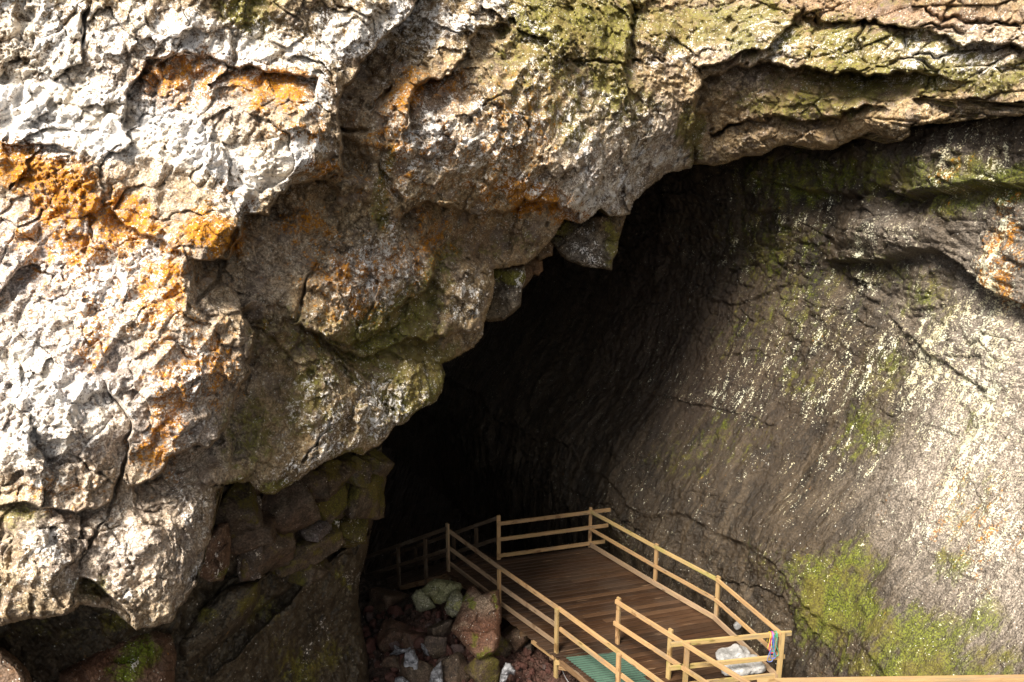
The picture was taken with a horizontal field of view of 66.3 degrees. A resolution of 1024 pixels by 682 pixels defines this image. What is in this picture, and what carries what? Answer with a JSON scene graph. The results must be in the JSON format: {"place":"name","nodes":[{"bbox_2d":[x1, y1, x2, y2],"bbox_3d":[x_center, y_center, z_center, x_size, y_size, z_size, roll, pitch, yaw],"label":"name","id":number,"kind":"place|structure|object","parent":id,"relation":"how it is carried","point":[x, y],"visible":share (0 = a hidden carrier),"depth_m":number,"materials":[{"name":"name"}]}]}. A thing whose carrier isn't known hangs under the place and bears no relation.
{"place":"outdoors","nodes":[
{"label":"outdoors","id":0,"kind":"place"},
{"bbox_2d":[0,443,381,681],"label":"cave side wall","id":1,"kind":"structure","parent":0,"point":[287,631],"depth_m":13.93,"materials":[{"name":"stone"}]},
{"bbox_2d":[0,647,31,681],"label":"boulder","id":2,"kind":"object","parent":1,"relation":"attached to","point":[13,668],"visible":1,"depth_m":9.63,"materials":[{"name":"brown stone"}]},
{"bbox_2d":[58,631,176,681],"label":"boulder","id":3,"kind":"object","parent":1,"relation":"attached to","point":[150,656],"visible":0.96,"depth_m":11.50,"materials":[{"name":"stone"}]},
{"bbox_2d":[179,579,260,664],"bbox_3d":[-4.993,4.781,13.359,1.545,1.636,1.420,-10,17,-35],"label":"boulder","id":4,"kind":"object","parent":1,"relation":"attached to","point":[224,615],"visible":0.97,"depth_m":12.76,"materials":[{"name":"stone"}]},
{"bbox_2d":[214,482,263,537],"bbox_3d":[-4.327,2.651,12.306,0.631,0.825,0.787,-17,25,-8],"label":"wedged stone","id":5,"kind":"object","parent":1,"relation":"attached to","point":[239,511],"visible":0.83,"depth_m":12.09,"materials":[{"name":"brown stone"}]},
{"bbox_2d":[237,546,262,581],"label":"wedged stone","id":6,"kind":"object","parent":1,"relation":"attached to","point":[253,558],"visible":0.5,"depth_m":12.81,"materials":[{"name":"grey stone"}]},
{"bbox_2d":[230,510,276,554],"bbox_3d":[-4.356,3.130,12.668,1.078,0.684,0.965,-8,15,-8],"label":"wedged stone","id":7,"kind":"object","parent":1,"relation":"attached to","point":[265,534],"visible":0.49,"depth_m":12.32,"materials":[{"name":"brown stone"}]},
{"bbox_2d":[257,496,261,509],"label":"wedged stone","id":8,"kind":"object","parent":1,"relation":"attached to","point":[259,500],"visible":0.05,"depth_m":12.78,"materials":[{"name":"stone"}]},
{"bbox_2d":[236,532,295,580],"bbox_3d":[-4.245,3.485,13.332,1.009,0.730,0.872,-8,14,-35],"label":"wedged stone","id":9,"kind":"object","parent":1,"relation":"attached to","point":[281,551],"visible":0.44,"depth_m":13.09,"materials":[{"name":"brown stone"}]},
{"bbox_2d":[261,480,320,534],"bbox_3d":[-4.023,2.869,13.490,1.280,1.082,1.046,-20,5,-13],"label":"wedged stone","id":10,"kind":"object","parent":1,"relation":"attached to","point":[293,507],"visible":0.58,"depth_m":13.13,"materials":[{"name":"brown stone"}]},
{"bbox_2d":[269,524,344,577],"bbox_3d":[-3.871,3.785,14.374,0.759,0.521,1.559,11,17,37],"label":"wedged stone","id":11,"kind":"object","parent":1,"relation":"attached to","point":[307,554],"visible":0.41,"depth_m":14.17,"materials":[{"name":"brown stone"}]},
{"bbox_2d":[297,520,331,542],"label":"wedged stone","id":12,"kind":"object","parent":11,"relation":"on","point":[318,531],"visible":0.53,"depth_m":14.12,"materials":[{"name":"grey stone"}]},
{"bbox_2d":[288,558,332,586],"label":"wedged stone","id":13,"kind":"object","parent":1,"relation":"attached to","point":[309,575],"visible":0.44,"depth_m":14.17,"materials":[{"name":"brown stone"}]},
{"bbox_2d":[301,470,330,498],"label":"wedged stone","id":14,"kind":"object","parent":1,"relation":"attached to","point":[315,483],"visible":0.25,"depth_m":13.55,"materials":[{"name":"brown stone"}]},
{"bbox_2d":[317,484,347,523],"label":"wedged stone","id":15,"kind":"object","parent":1,"relation":"attached to","point":[332,507],"visible":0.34,"depth_m":14.55,"materials":[{"name":"green stone"}]},
{"bbox_2d":[312,459,355,503],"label":"wedged stone","id":16,"kind":"object","parent":1,"relation":"attached to","point":[340,473],"visible":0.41,"depth_m":14.22,"materials":[{"name":"brown stone"}]},
{"bbox_2d":[332,519,339,527],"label":"wedged stone","id":17,"kind":"object","parent":1,"relation":"attached to","point":[336,521],"visible":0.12,"depth_m":14.90,"materials":[{"name":"grey stone"}]},
{"bbox_2d":[335,483,349,519],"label":"wedged stone","id":18,"kind":"object","parent":1,"relation":"attached to","point":[341,515],"visible":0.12,"depth_m":14.97,"materials":[{"name":"brown stone"}]},
{"bbox_2d":[339,516,368,547],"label":"wedged stone","id":19,"kind":"object","parent":1,"relation":"attached to","point":[354,531],"visible":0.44,"depth_m":15.47,"materials":[{"name":"green stone"}]},
{"bbox_2d":[338,453,371,488],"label":"wedged stone","id":20,"kind":"object","parent":1,"relation":"attached to","point":[361,477],"visible":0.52,"depth_m":14.94,"materials":[{"name":"brown stone"}]},
{"bbox_2d":[343,474,386,519],"bbox_3d":[-3.050,2.916,15.612,0.990,1.114,1.156,9,-10,30],"label":"wedged stone","id":21,"kind":"object","parent":1,"relation":"attached to","point":[368,503],"visible":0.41,"depth_m":15.19,"materials":[{"name":"brown stone"}]},
{"bbox_2d":[358,448,393,478],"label":"wedged stone","id":22,"kind":"object","parent":1,"relation":"attached to","point":[382,464],"visible":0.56,"depth_m":15.56,"materials":[{"name":"brown stone"}]},
{"bbox_2d":[200,522,230,581],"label":"rock","id":23,"kind":"object","parent":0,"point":[216,565],"visible":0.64,"depth_m":11.37,"materials":[{"name":"brown stone"}]},
{"bbox_2d":[358,444,579,681],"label":"ground","id":24,"kind":"structure","parent":0,"point":[416,505],"depth_m":29.20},
{"bbox_2d":[362,606,373,614],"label":"rubble stone","id":25,"kind":"object","parent":24,"relation":"on","point":[368,608],"visible":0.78,"depth_m":20.12,"materials":[{"name":"brown stone"}]},
{"bbox_2d":[365,612,372,622],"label":"rubble stone","id":26,"kind":"object","parent":24,"relation":"on","point":[369,615],"visible":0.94,"depth_m":19.88,"materials":[{"name":"brown stone"}]},
{"bbox_2d":[365,637,375,653],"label":"rubble stone","id":27,"kind":"object","parent":24,"relation":"on","point":[370,645],"visible":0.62,"depth_m":18.53,"materials":[{"name":"brown stone"}]},
{"bbox_2d":[385,672,391,680],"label":"rubble stone","id":28,"kind":"object","parent":24,"relation":"on","point":[388,674],"visible":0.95,"depth_m":17.61,"materials":[{"name":"brown stone"}]},
{"bbox_2d":[369,587,409,612],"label":"boulder","id":29,"kind":"object","parent":24,"relation":"on","point":[383,599],"visible":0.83,"depth_m":20.30,"materials":[{"name":"brown stone"}]},
{"bbox_2d":[380,654,399,669],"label":"boulder","id":30,"kind":"object","parent":24,"relation":"on","point":[392,661],"visible":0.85,"depth_m":17.78,"materials":[{"name":"brown stone"}]},
{"bbox_2d":[389,676,395,681],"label":"rubble stone","id":31,"kind":"object","parent":24,"relation":"on","point":[392,678],"visible":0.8,"depth_m":17.50,"materials":[{"name":"brown stone"}]},
{"bbox_2d":[376,617,411,652],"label":"boulder","id":32,"kind":"object","parent":24,"relation":"on","point":[390,630],"visible":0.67,"depth_m":18.49,"materials":[{"name":"brown stone"}]},
{"bbox_2d":[389,641,399,650],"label":"rubble stone","id":33,"kind":"object","parent":24,"relation":"on","point":[392,644],"visible":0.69,"depth_m":18.36,"materials":[{"name":"brown stone"}]},
{"bbox_2d":[391,668,398,672],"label":"rubble stone","id":34,"kind":"object","parent":24,"relation":"on","point":[394,670],"visible":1,"depth_m":17.77,"materials":[{"name":"brown stone"}]},
{"bbox_2d":[391,606,404,618],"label":"rubble stone","id":35,"kind":"object","parent":24,"relation":"on","point":[395,610],"visible":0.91,"depth_m":19.77,"materials":[{"name":"brown stone"}]},
{"bbox_2d":[390,645,413,654],"bbox_3d":[-2.506,7.167,18.125,0.664,0.358,0.201,0,14,0],"label":"ice patch","id":36,"kind":"object","parent":24,"relation":"on","point":[397,650],"visible":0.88,"depth_m":18.07,"materials":[{"name":"grey ice"}]},
{"bbox_2d":[399,630,425,650],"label":"boulder","id":37,"kind":"object","parent":24,"relation":"on","point":[409,637],"visible":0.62,"depth_m":18.17,"materials":[{"name":"brown stone"}]},
{"bbox_2d":[400,657,433,681],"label":"boulder","id":38,"kind":"object","parent":24,"relation":"on","point":[422,672],"visible":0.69,"depth_m":17.27,"materials":[{"name":"brown stone"}]},
{"bbox_2d":[395,676,408,681],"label":"ice patch","id":39,"kind":"object","parent":38,"relation":"attached to","point":[400,679],"visible":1,"depth_m":16.98,"materials":[{"name":"white ice"}]},
{"bbox_2d":[404,649,417,669],"bbox_3d":[-2.227,7.207,17.339,0.357,0.801,0.287,0,14,0],"label":"ice patch","id":40,"kind":"object","parent":38,"relation":"attached to","point":[410,658],"visible":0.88,"depth_m":17.28,"materials":[{"name":"white ice"}]},
{"bbox_2d":[429,662,442,681],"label":"ice patch","id":41,"kind":"object","parent":38,"relation":"attached to","point":[436,674],"visible":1,"depth_m":17.07,"materials":[{"name":"white ice"}]},
{"bbox_2d":[413,635,424,649],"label":"rubble stone","id":42,"kind":"object","parent":24,"relation":"on","point":[419,640],"visible":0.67,"depth_m":18.00,"materials":[{"name":"brown stone"}]},
{"bbox_2d":[414,627,423,631],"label":"rubble stone","id":43,"kind":"object","parent":24,"relation":"on","point":[418,629],"visible":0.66,"depth_m":18.46,"materials":[{"name":"brown stone"}]},
{"bbox_2d":[417,652,424,659],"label":"rubble stone","id":44,"kind":"object","parent":24,"relation":"on","point":[420,656],"visible":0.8,"depth_m":17.84,"materials":[{"name":"brown stone"}]},
{"bbox_2d":[411,588,435,611],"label":"boulder","id":45,"kind":"object","parent":24,"relation":"on","point":[422,601],"visible":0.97,"depth_m":18.33,"materials":[{"name":"stone"}]},
{"bbox_2d":[361,516,496,590],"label":"ramp","id":46,"kind":"structure","parent":24,"relation":"on","point":[420,577],"depth_m":21.14,"materials":[{"name":"brown wood"}]},
{"bbox_2d":[428,659,435,666],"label":"rubble stone","id":47,"kind":"object","parent":24,"relation":"on","point":[432,662],"visible":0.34,"depth_m":17.67,"materials":[{"name":"brown stone"}]},
{"bbox_2d":[423,635,446,658],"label":"boulder","id":48,"kind":"object","parent":24,"relation":"on","point":[435,646],"visible":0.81,"depth_m":17.80,"materials":[{"name":"stone"}]},
{"bbox_2d":[421,643,428,655],"bbox_3d":[-1.967,6.992,17.752,0.158,0.317,0.219,-13,19,-42],"label":"ice patch","id":49,"kind":"object","parent":48,"relation":"attached to","point":[424,649],"visible":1,"depth_m":17.70,"materials":[{"name":"grey ice"}]},
{"bbox_2d":[436,610,441,617],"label":"rubble stone","id":50,"kind":"object","parent":24,"relation":"on","point":[439,614],"visible":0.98,"depth_m":18.60,"materials":[{"name":"brown stone"}]},
{"bbox_2d":[426,619,452,636],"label":"boulder","id":51,"kind":"object","parent":24,"relation":"on","point":[442,628],"visible":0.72,"depth_m":18.00,"materials":[{"name":"stone"}]},
{"bbox_2d":[422,578,461,603],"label":"boulder","id":52,"kind":"object","parent":24,"relation":"on","point":[437,591],"visible":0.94,"depth_m":18.21,"materials":[{"name":"stone"}]},
{"bbox_2d":[444,589,462,617],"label":"boulder","id":53,"kind":"object","parent":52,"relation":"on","point":[453,604],"visible":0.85,"depth_m":17.83,"materials":[{"name":"grey stone"}]},
{"bbox_2d":[436,656,447,664],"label":"boulder","id":54,"kind":"object","parent":24,"relation":"on","point":[440,659],"visible":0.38,"depth_m":17.58,"materials":[{"name":"brown stone"}]},
{"bbox_2d":[446,644,452,655],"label":"rubble stone","id":55,"kind":"object","parent":24,"relation":"on","point":[449,652],"visible":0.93,"depth_m":17.84,"materials":[{"name":"brown stone"}]},
{"bbox_2d":[441,652,469,681],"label":"boulder","id":56,"kind":"object","parent":24,"relation":"on","point":[454,665],"visible":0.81,"depth_m":17.32,"materials":[{"name":"brown stone"}]},
{"bbox_2d":[451,644,464,652],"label":"rubble stone","id":57,"kind":"object","parent":24,"relation":"on","point":[459,648],"visible":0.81,"depth_m":17.84,"materials":[{"name":"stone"}]},
{"bbox_2d":[451,586,501,659],"bbox_3d":[-0.802,6.349,17.723,1.150,1.340,2.045,0,14,0],"label":"boulder","id":58,"kind":"object","parent":24,"relation":"on","point":[475,629],"visible":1,"depth_m":17.30,"materials":[{"name":"brown stone"}]},
{"bbox_2d":[464,655,500,681],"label":"boulder","id":59,"kind":"object","parent":24,"relation":"on","point":[487,669],"visible":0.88,"depth_m":17.10,"materials":[{"name":"green stone"}]},
{"bbox_2d":[499,663,515,681],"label":"ice patch","id":60,"kind":"object","parent":59,"relation":"attached to","point":[507,669],"visible":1,"depth_m":16.99,"materials":[{"name":"white ice"}]},
{"bbox_2d":[493,635,512,657],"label":"boulder","id":61,"kind":"object","parent":24,"relation":"on","point":[505,648],"visible":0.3,"depth_m":17.99,"materials":[{"name":"brown stone"}]},
{"bbox_2d":[500,624,528,652],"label":"boulder","id":62,"kind":"object","parent":24,"relation":"on","point":[512,637],"visible":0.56,"depth_m":18.28,"materials":[{"name":"stone"}]},
{"bbox_2d":[520,662,527,669],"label":"rubble stone","id":63,"kind":"object","parent":24,"relation":"on","point":[524,665],"visible":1,"depth_m":17.83,"materials":[{"name":"brown stone"}]},
{"bbox_2d":[524,649,531,656],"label":"rubble stone","id":64,"kind":"object","parent":24,"relation":"on","point":[529,652],"visible":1,"depth_m":18.37,"materials":[{"name":"brown stone"}]},
{"bbox_2d":[523,641,533,652],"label":"boulder","id":65,"kind":"object","parent":24,"relation":"on","point":[528,645],"visible":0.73,"depth_m":18.45,"materials":[{"name":"stone"}]},
{"bbox_2d":[529,668,534,675],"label":"rubble stone","id":66,"kind":"object","parent":24,"relation":"on","point":[531,671],"visible":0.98,"depth_m":17.73,"materials":[{"name":"brown stone"}]},
{"bbox_2d":[446,507,791,681],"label":"viewing platform","id":67,"kind":"structure","parent":24,"relation":"on","point":[593,599],"depth_m":18.08,"materials":[{"name":"brown wood"}]},
{"bbox_2d":[567,648,649,681],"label":"rubber mat","id":68,"kind":"object","parent":67,"relation":"on","point":[593,668],"visible":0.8,"depth_m":16.32,"materials":[{"name":"green rubber"}]},
{"bbox_2d":[733,621,740,629],"bbox_3d":[5.096,6.417,17.687,0.224,0.197,0.157,-5,15,-19],"label":"plastic scrap","id":69,"kind":"object","parent":67,"relation":"on","point":[736,625],"visible":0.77,"depth_m":17.61,"materials":[{"name":"white plastic"}]},
{"bbox_2d":[715,643,765,675],"bbox_3d":[4.745,6.608,16.260,1.012,0.417,0.793,0,14,0],"label":"plastic bundle","id":70,"kind":"object","parent":67,"relation":"on","point":[735,651],"visible":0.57,"depth_m":16.17,"materials":[{"name":"white plastic"}]},
{"bbox_2d":[767,631,778,661],"bbox_3d":[5.247,6.134,15.760,0.258,0.658,0.178,0,14,0],"label":"cord bundle","id":71,"kind":"object","parent":67,"relation":"hanging from","point":[773,641],"visible":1,"depth_m":15.68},
{"bbox_2d":[757,674,1023,681],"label":"handrail","id":72,"kind":"object","parent":24,"relation":"on","point":[984,678],"visible":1,"depth_m":10.46,"materials":[{"name":"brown wood"}]},
{"bbox_2d":[0,0,1023,630],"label":"cliff","id":73,"kind":"structure","parent":0,"point":[266,246],"depth_m":11.22,"materials":[{"name":"grey stone"}]},
{"bbox_2d":[486,265,525,321],"bbox_3d":[-0.187,-1.010,15.864,0.914,1.211,1.797,0,14,0],"label":"rock slab","id":74,"kind":"object","parent":73,"relation":"attached to","point":[505,302],"visible":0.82,"depth_m":15.12,"materials":[{"name":"stone"}]},
{"bbox_2d":[522,256,542,288],"bbox_3d":[0.394,-1.528,16.412,0.495,0.737,1.179,0,14,0],"label":"rock slab","id":75,"kind":"object","parent":73,"relation":"attached to","point":[534,267],"visible":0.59,"depth_m":15.90,"materials":[{"name":"brown stone"}]},
{"bbox_2d":[536,241,553,260],"bbox_3d":[0.631,-1.911,16.067,0.414,0.468,1.069,0,14,0],"label":"rock slab","id":76,"kind":"object","parent":73,"relation":"attached to","point":[546,251],"visible":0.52,"depth_m":15.60,"materials":[{"name":"brown stone"}]},
{"bbox_2d":[550,214,625,269],"bbox_3d":[1.539,-2.216,16.943,1.648,1.219,2.042,0,14,0],"label":"rock slab","id":77,"kind":"object","parent":73,"relation":"attached to","point":[591,242],"visible":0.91,"depth_m":16.19,"materials":[{"name":"grey stone"}]},
{"bbox_2d":[382,44,1023,677],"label":"cave wall","id":78,"kind":"structure","parent":0,"point":[780,388],"depth_m":17.92,"materials":[{"name":"grey stone"}]}
]}

